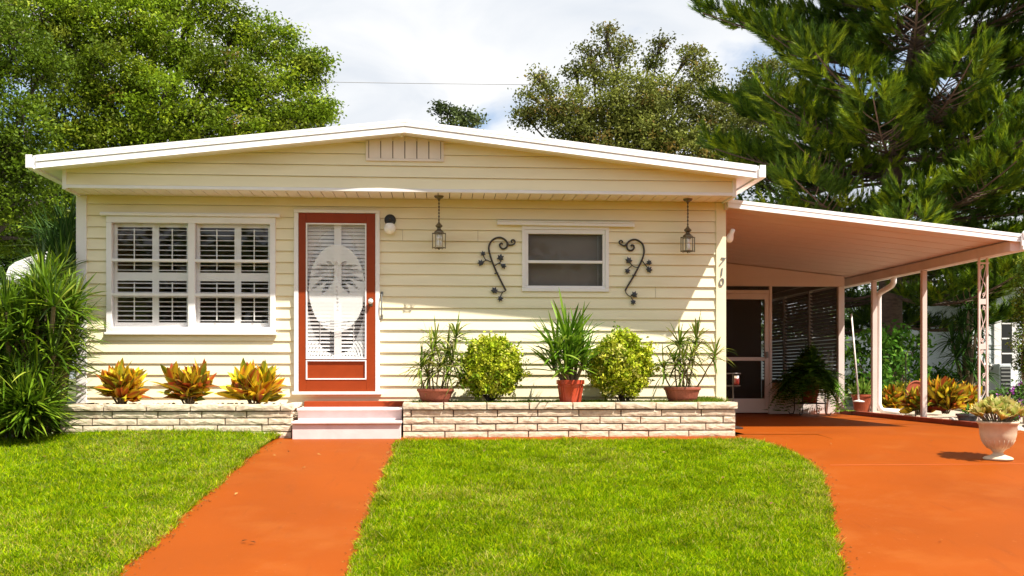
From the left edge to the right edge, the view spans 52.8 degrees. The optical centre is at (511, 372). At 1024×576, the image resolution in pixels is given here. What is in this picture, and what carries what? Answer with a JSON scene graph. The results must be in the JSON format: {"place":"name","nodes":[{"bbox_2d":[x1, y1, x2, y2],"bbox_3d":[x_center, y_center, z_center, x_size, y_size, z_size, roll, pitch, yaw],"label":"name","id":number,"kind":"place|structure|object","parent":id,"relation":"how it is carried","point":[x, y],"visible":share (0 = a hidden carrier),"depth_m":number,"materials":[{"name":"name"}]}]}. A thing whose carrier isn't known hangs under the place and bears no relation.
{"place":"outdoors","nodes":[
{"label":"outdoors","id":0,"kind":"place"},
{"bbox_2d":[0,0,1023,378],"label":"sky","id":1,"kind":"structure","parent":0,"point":[467,45],"materials":[{"name":"white"}]},
{"bbox_2d":[68,379,1020,436],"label":"ground","id":2,"kind":"structure","parent":0,"point":[850,402],"depth_m":26.48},
{"bbox_2d":[0,139,75,289],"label":"oak tree","id":3,"kind":"object","parent":2,"relation":"on","point":[4,259],"visible":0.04,"depth_m":30.73,"materials":[{"name":"green plant"}]},
{"bbox_2d":[0,0,77,262],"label":"oak tree","id":4,"kind":"object","parent":2,"relation":"on","point":[16,146],"visible":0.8,"depth_m":19.66,"materials":[{"name":"green plant"}]},
{"bbox_2d":[0,426,283,575],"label":"lawn base","id":5,"kind":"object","parent":2,"relation":"on","point":[163,462],"visible":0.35,"depth_m":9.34,"materials":[{"name":"green plant"}]},
{"bbox_2d":[6,252,46,285],"bbox_3d":[-7.445,-0.653,16.546,0.942,2.686,0.850,0,0,-4],"label":"curved awning","id":6,"kind":"object","parent":5,"relation":"on","point":[13,267],"visible":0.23,"depth_m":16.10,"materials":[{"name":"white metal"}]},
{"bbox_2d":[0,230,110,446],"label":"strap leaf clump","id":7,"kind":"object","parent":5,"relation":"on","point":[44,315],"visible":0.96,"depth_m":10.43,"materials":[{"name":"plant"}]},
{"bbox_2d":[0,185,130,432],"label":"spiky palm","id":8,"kind":"object","parent":5,"relation":"on","point":[66,228],"visible":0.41,"depth_m":12.30,"materials":[{"name":"plant"}]},
{"bbox_2d":[0,0,348,152],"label":"oak tree","id":9,"kind":"object","parent":2,"relation":"on","point":[95,49],"visible":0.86,"depth_m":22.70,"materials":[{"name":"green plant"}]},
{"bbox_2d":[59,402,301,442],"bbox_3d":[-3.568,0.553,11.315,2.439,0.434,0.888,0,0,-4],"label":"stone planter","id":10,"kind":"object","parent":2,"relation":"on","point":[278,418],"visible":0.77,"depth_m":10.91,"materials":[{"name":"beige stone"}]},
{"bbox_2d":[90,357,153,403],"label":"croton plant","id":11,"kind":"object","parent":10,"relation":"on","point":[122,384],"visible":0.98,"depth_m":11.16,"materials":[{"name":"yellow plant"}]},
{"bbox_2d":[153,358,218,403],"bbox_3d":[-3.570,0.094,11.324,0.689,0.514,0.637,0,0,-37],"label":"croton plant","id":12,"kind":"object","parent":10,"relation":"on","point":[190,384],"visible":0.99,"depth_m":11.22,"materials":[{"name":"yellow plant"}]},
{"bbox_2d":[95,402,285,403],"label":"pebbles","id":13,"kind":"object","parent":10,"relation":"on","point":[195,403],"visible":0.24,"depth_m":11.44,"materials":[{"name":"beige gravel"}]},
{"bbox_2d":[214,358,285,403],"bbox_3d":[-2.873,0.097,11.371,0.839,0.527,0.782,0,0,-4],"label":"croton plant","id":14,"kind":"object","parent":10,"relation":"on","point":[261,383],"visible":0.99,"depth_m":11.26,"materials":[{"name":"yellow plant"}]},
{"bbox_2d":[25,120,765,424],"bbox_3d":[-1.523,-1.036,16.326,8.015,3.452,10.215,0,0,-4],"label":"bungalow","id":15,"kind":"object","parent":2,"relation":"on","point":[298,265],"visible":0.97,"depth_m":11.85,"materials":[{"name":"paint"}]},
{"bbox_2d":[100,212,279,334],"bbox_3d":[-3.655,-1.122,11.786,2.002,1.386,0.175,0,0,-4],"label":"window","id":16,"kind":"structure","parent":15,"relation":"in","point":[154,220],"depth_m":11.79,"materials":[{"name":"white paint"}]},
{"bbox_2d":[299,213,374,390],"bbox_3d":[-2.010,-0.807,11.867,0.869,2.044,0.160,0,0,-4],"label":"door","id":17,"kind":"structure","parent":15,"relation":"in","point":[333,307],"depth_m":11.87,"materials":[{"name":"orange paint"}]},
{"bbox_2d":[384,214,395,233],"bbox_3d":[-1.402,-1.708,11.844,0.136,0.239,0.151,0,0,-4],"label":"wall lamp","id":18,"kind":"object","parent":15,"relation":"attached to","point":[390,221],"visible":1,"depth_m":11.81,"materials":[{"name":"white glass"}]},
{"bbox_2d":[432,195,445,249],"bbox_3d":[-0.831,-1.704,11.741,0.157,0.613,0.138,0,0,-4],"label":"hanging lantern","id":19,"kind":"object","parent":15,"relation":"hanging from","point":[439,231],"visible":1,"depth_m":11.72,"materials":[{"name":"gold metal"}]},
{"bbox_2d":[478,237,515,301],"bbox_3d":[-0.179,-1.201,11.981,0.449,0.760,0.032,0,0,-4],"label":"iron scroll","id":20,"kind":"object","parent":15,"relation":"attached to","point":[493,290],"visible":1,"depth_m":11.98,"materials":[{"name":"metal"}]},
{"bbox_2d":[522,225,608,291],"bbox_3d":[0.623,-1.329,12.097,1.020,0.767,0.109,0,0,-4],"label":"window","id":21,"kind":"structure","parent":15,"relation":"in","point":[554,258],"depth_m":12.13,"materials":[{"name":"white paint"}]},
{"bbox_2d":[619,239,651,304],"bbox_3d":[1.449,-1.179,12.095,0.403,0.783,0.032,0,0,-4],"label":"iron scroll","id":22,"kind":"object","parent":15,"relation":"attached to","point":[648,269],"visible":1,"depth_m":12.09,"materials":[{"name":"metal"}]},
{"bbox_2d":[680,198,694,252],"bbox_3d":[2.034,-1.696,11.941,0.170,0.628,0.150,0,0,-4],"label":"hanging lantern","id":23,"kind":"object","parent":15,"relation":"hanging from","point":[687,236],"visible":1,"depth_m":11.92,"materials":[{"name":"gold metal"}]},
{"bbox_2d":[726,228,734,242],"bbox_3d":[2.590,-1.631,12.309,0.158,0.166,0.110,0,0,28],"label":"flood light","id":24,"kind":"object","parent":15,"relation":"attached to","point":[729,236],"visible":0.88,"depth_m":12.27,"materials":[{"name":"white paint"}]},
{"bbox_2d":[0,284,866,383],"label":"distant trees","id":25,"kind":"object","parent":2,"relation":"on","point":[845,314],"depth_m":58.11,"materials":[{"name":"green plant"}]},
{"bbox_2d":[426,99,490,129],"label":"oak tree","id":26,"kind":"object","parent":2,"relation":"on","point":[465,118],"visible":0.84,"depth_m":41.79,"materials":[{"name":"green plant"}]},
{"bbox_2d":[116,435,830,575],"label":"walkway","id":27,"kind":"structure","parent":2,"relation":"on","point":[293,511],"depth_m":7.38,"materials":[{"name":"orange concrete"}]},
{"bbox_2d":[291,401,404,438],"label":"front steps","id":28,"kind":"structure","parent":27,"relation":"on","point":[350,420],"depth_m":11.11,"materials":[{"name":"paint"}]},
{"bbox_2d":[0,440,942,553],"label":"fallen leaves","id":29,"kind":"object","parent":27,"relation":"on","point":[409,517],"visible":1,"depth_m":7.93,"materials":[{"name":"brown plant"}]},
{"bbox_2d":[123,442,857,575],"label":"grass clippings","id":30,"kind":"object","parent":27,"relation":"on","point":[373,497],"depth_m":7.50,"materials":[{"name":"green plant"}]},
{"bbox_2d":[403,401,737,436],"bbox_3d":[0.617,0.547,11.607,3.671,0.446,0.889,0,0,-4],"label":"stone planter","id":31,"kind":"object","parent":2,"relation":"on","point":[541,419],"visible":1,"depth_m":11.19,"materials":[{"name":"stone"}]},
{"bbox_2d":[397,314,479,403],"bbox_3d":[-0.783,-0.170,11.393,0.789,1.048,0.853,0,0,38],"label":"potted dracaena","id":32,"kind":"object","parent":31,"relation":"on","point":[429,394],"visible":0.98,"depth_m":11.37,"materials":[{"name":"green plant"}]},
{"bbox_2d":[454,331,532,402],"bbox_3d":[-0.211,-0.034,11.560,0.914,0.882,0.795,0,0,-4],"label":"ball bush","id":33,"kind":"object","parent":31,"relation":"on","point":[493,367],"visible":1,"depth_m":11.38,"materials":[{"name":"green plant"}]},
{"bbox_2d":[523,289,611,401],"bbox_3d":[0.595,-0.299,11.477,1.084,1.317,0.960,0,0,-4],"label":"potted yucca","id":34,"kind":"object","parent":31,"relation":"on","point":[569,342],"visible":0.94,"depth_m":11.36,"materials":[{"name":"green plant"}]},
{"bbox_2d":[410,395,731,403],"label":"ground cover","id":35,"kind":"object","parent":31,"relation":"on","point":[709,399],"visible":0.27,"depth_m":11.53,"materials":[{"name":"green plant"}]},
{"bbox_2d":[581,321,660,401],"bbox_3d":[1.229,-0.101,11.647,0.858,0.966,0.832,0,0,33],"label":"ball bush","id":36,"kind":"object","parent":31,"relation":"on","point":[623,366],"visible":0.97,"depth_m":11.46,"materials":[{"name":"green plant"}]},
{"bbox_2d":[651,312,732,401],"bbox_3d":[2.006,-0.185,11.618,1.122,1.079,0.751,0,0,-4],"label":"potted dracaena","id":37,"kind":"object","parent":31,"relation":"on","point":[678,393],"visible":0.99,"depth_m":11.57,"materials":[{"name":"green plant"}]},
{"bbox_2d":[505,19,824,195],"bbox_3d":[5.291,-4.932,31.100,10.954,11.474,3.923,0,0,-14],"label":"oak tree","id":38,"kind":"object","parent":2,"relation":"on","point":[638,123],"visible":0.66,"depth_m":30.58,"materials":[{"name":"green plant"}]},
{"bbox_2d":[844,337,857,392],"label":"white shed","id":39,"kind":"structure","parent":2,"relation":"on","point":[848,362],"depth_m":33.85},
{"bbox_2d":[688,0,1023,384],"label":"pine tree","id":40,"kind":"object","parent":2,"relation":"on","point":[900,104],"visible":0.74,"depth_m":19.61,"materials":[{"name":"green plant"}]},
{"bbox_2d":[740,107,1023,294],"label":"oak tree","id":41,"kind":"object","parent":2,"relation":"on","point":[771,187],"visible":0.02,"depth_m":32.01,"materials":[{"name":"green plant"}]},
{"bbox_2d":[909,361,959,381],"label":"shrub","id":42,"kind":"object","parent":2,"relation":"on","point":[941,372],"visible":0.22,"depth_m":20.08,"materials":[{"name":"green plant"}]},
{"bbox_2d":[851,288,1022,399],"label":"neighbour house","id":43,"kind":"structure","parent":2,"relation":"on","point":[1001,335],"depth_m":23.33,"materials":[{"name":"white paint"}]},
{"bbox_2d":[993,303,1016,391],"bbox_3d":[11.139,-0.561,23.296,0.543,2.017,0.050,0,0,-4],"label":"door","id":44,"kind":"structure","parent":43,"relation":"in","point":[1001,336],"depth_m":23.28,"materials":[{"name":"white paint"}]},
{"bbox_2d":[927,283,1003,396],"bbox_3d":[8.702,-0.651,19.653,1.494,2.716,1.429,0,0,-15],"label":"dark yucca","id":45,"kind":"object","parent":2,"relation":"on","point":[966,371],"visible":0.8,"depth_m":19.63,"materials":[{"name":"plant"}]},
{"bbox_2d":[975,362,992,399],"bbox_3d":[10.308,0.229,22.454,0.545,0.922,0.240,0,0,-4],"label":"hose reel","id":46,"kind":"object","parent":2,"relation":"on","point":[983,387],"visible":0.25,"depth_m":22.40,"materials":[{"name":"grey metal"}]},
{"bbox_2d":[989,364,1010,395],"bbox_3d":[10.548,0.240,22.308,0.273,0.860,0.465,0,0,-4],"label":"air conditioner","id":47,"kind":"object","parent":2,"relation":"on","point":[1003,371],"visible":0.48,"depth_m":22.09,"materials":[{"name":"grey metal"}]},
{"bbox_2d":[344,434,851,575],"bbox_3d":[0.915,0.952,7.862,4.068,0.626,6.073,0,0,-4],"label":"lawn grass","id":48,"kind":"structure","parent":0,"point":[679,528],"depth_m":7.45,"materials":[{"name":"green plant"}]},
{"bbox_2d":[255,80,956,85],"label":"utility wire","id":49,"kind":"object","parent":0,"point":[492,84],"visible":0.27,"depth_m":45.88,"materials":[{"name":"black metal"}]},
{"bbox_2d":[772,383,780,388],"bbox_3d":[4.368,0.216,17.071,0.190,0.094,0.048,0,0,-4],"label":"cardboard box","id":50,"kind":"object","parent":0,"point":[773,384],"visible":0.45,"depth_m":17.05,"materials":[{"name":"black cardboard"}]},
{"bbox_2d":[739,434,818,435],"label":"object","id":51,"kind":"object","parent":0,"point":[784,435],"visible":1,"depth_m":11.42,"materials":[{"name":"orange concrete"}]},
{"bbox_2d":[734,413,1023,575],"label":"driveway","id":52,"kind":"structure","parent":0,"point":[905,520],"depth_m":8.30,"materials":[{"name":"orange concrete"}]},
{"bbox_2d":[726,373,742,428],"bbox_3d":[2.693,0.341,12.569,0.240,0.674,0.236,0,0,-4],"label":"candle stand","id":53,"kind":"object","parent":52,"relation":"on","point":[735,380],"visible":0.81,"depth_m":12.51,"materials":[{"name":"metal"}]},
{"bbox_2d":[726,263,843,413],"bbox_3d":[3.714,-0.660,19.093,3.314,2.700,4.225,0,0,-4],"label":"screened porch","id":54,"kind":"object","parent":52,"relation":"on","point":[777,320],"visible":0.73,"depth_m":17.07,"materials":[{"name":"paint"}]},
{"bbox_2d":[726,294,768,412],"bbox_3d":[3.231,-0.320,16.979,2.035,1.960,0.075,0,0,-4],"label":"screen door","id":55,"kind":"structure","parent":54,"relation":"in","point":[747,315],"depth_m":17.04,"materials":[{"name":"paint"}]},
{"bbox_2d":[788,388,830,414],"bbox_3d":[4.764,0.430,16.523,0.536,0.491,0.536,0,0,-4],"label":"plant stand","id":56,"kind":"object","parent":52,"relation":"on","point":[794,403],"visible":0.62,"depth_m":16.34,"materials":[{"name":"metal"}]},
{"bbox_2d":[763,338,855,411],"bbox_3d":[4.735,0.022,16.510,1.482,1.182,1.512,0,0,-4],"label":"potted fern","id":57,"kind":"object","parent":56,"relation":"on","point":[804,373],"visible":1,"depth_m":16.31,"materials":[{"name":"green plant"}]},
{"bbox_2d":[840,410,978,427],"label":"driveway kerb","id":58,"kind":"structure","parent":52,"relation":"on","point":[925,419],"depth_m":14.43,"materials":[{"name":"red paint"}]},
{"bbox_2d":[886,464,955,464],"bbox_3d":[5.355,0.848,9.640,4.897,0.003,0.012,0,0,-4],"label":"driveway joint","id":59,"kind":"object","parent":52,"relation":"on","point":[920,464],"visible":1,"depth_m":9.52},
{"bbox_2d":[968,394,1023,460],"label":"garden urn","id":60,"kind":"object","parent":52,"relation":"on","point":[998,437],"visible":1,"depth_m":9.74,"materials":[{"name":"beige stone"}]},
{"bbox_2d":[846,330,919,372],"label":"white shed","id":61,"kind":"structure","parent":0,"point":[916,333],"depth_m":28.99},
{"bbox_2d":[844,406,1023,430],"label":"bed soil","id":62,"kind":"structure","parent":0,"point":[939,414],"depth_m":16.85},
{"bbox_2d":[844,378,870,411],"bbox_3d":[5.755,0.380,17.069,0.652,0.620,0.477,0,0,-4],"label":"terracotta pot","id":63,"kind":"object","parent":62,"relation":"on","point":[864,394],"visible":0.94,"depth_m":16.96,"materials":[{"name":"ceramic"}]},
{"bbox_2d":[850,314,864,401],"bbox_3d":[5.633,-0.247,16.845,0.180,1.442,0.314,0,0,-4],"label":"awning pole","id":64,"kind":"object","parent":62,"relation":"on","point":[858,400],"visible":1,"depth_m":16.86,"materials":[{"name":"white metal"}]},
{"bbox_2d":[724,199,1023,419],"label":"carport","id":65,"kind":"object","parent":62,"relation":"on","point":[853,250],"visible":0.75,"depth_m":13.81,"materials":[{"name":"paint"}]},
{"bbox_2d":[844,319,941,402],"bbox_3d":[6.820,-0.165,18.711,2.300,1.733,1.440,0,0,-4],"label":"green shrub","id":66,"kind":"object","parent":62,"relation":"on","point":[895,346],"visible":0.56,"depth_m":18.68,"materials":[{"name":"green plant"}]},
{"bbox_2d":[882,382,904,408],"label":"croton plant","id":67,"kind":"object","parent":62,"relation":"on","point":[891,398],"visible":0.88,"depth_m":16.57,"materials":[{"name":"yellow plant"}]},
{"bbox_2d":[895,381,909,402],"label":"croton plant","id":68,"kind":"object","parent":62,"relation":"on","point":[901,386],"visible":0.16,"depth_m":17.46,"materials":[{"name":"yellow plant"}]},
{"bbox_2d":[905,351,912,414],"bbox_3d":[6.103,0.196,15.864,0.114,1.049,0.016,0,0,-4],"label":"shepherd hook","id":69,"kind":"object","parent":62,"relation":"on","point":[905,372],"visible":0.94,"depth_m":15.86,"materials":[{"name":"metal"}]},
{"bbox_2d":[906,381,919,415],"bbox_3d":[6.295,0.421,16.082,0.330,0.598,0.057,0,0,-4],"label":"terracotta plate","id":70,"kind":"object","parent":62,"relation":"on","point":[913,384],"visible":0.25,"depth_m":16.06,"materials":[{"name":"ceramic"}]},
{"bbox_2d":[898,386,935,414],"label":"croton plant","id":71,"kind":"object","parent":62,"relation":"on","point":[910,403],"visible":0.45,"depth_m":15.33,"materials":[{"name":"yellow plant"}]},
{"bbox_2d":[906,375,939,394],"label":"croton plant","id":72,"kind":"object","parent":62,"relation":"on","point":[928,379],"visible":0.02,"depth_m":16.68,"materials":[{"name":"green plant"}]},
{"bbox_2d":[927,376,971,413],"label":"croton plant","id":73,"kind":"object","parent":62,"relation":"on","point":[945,395],"visible":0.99,"depth_m":14.97,"materials":[{"name":"yellow plant"}]},
{"bbox_2d":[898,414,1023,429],"bbox_3d":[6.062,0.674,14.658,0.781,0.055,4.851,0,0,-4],"label":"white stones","id":74,"kind":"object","parent":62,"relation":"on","point":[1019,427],"visible":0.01,"depth_m":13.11,"materials":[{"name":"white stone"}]},
{"bbox_2d":[955,403,977,421],"bbox_3d":[5.886,0.540,13.343,0.284,0.299,0.284,0,0,-4],"label":"grey pot","id":75,"kind":"object","parent":62,"relation":"on","point":[967,416],"visible":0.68,"depth_m":13.26,"materials":[{"name":"ceramic"}]},
{"bbox_2d":[956,381,982,412],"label":"croton plant","id":76,"kind":"object","parent":62,"relation":"on","point":[972,392],"visible":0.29,"depth_m":15.60,"materials":[{"name":"yellow plant"}]},
{"bbox_2d":[984,379,1023,420],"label":"purple flower bush","id":77,"kind":"object","parent":62,"relation":"on","point":[1018,395],"visible":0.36,"depth_m":12.95,"materials":[{"name":"green plant"}]},
{"bbox_2d":[1005,253,1023,423],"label":"conifer hedge","id":78,"kind":"object","parent":62,"relation":"on","point":[1018,300],"visible":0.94,"depth_m":13.84,"materials":[{"name":"plant"}]}
]}

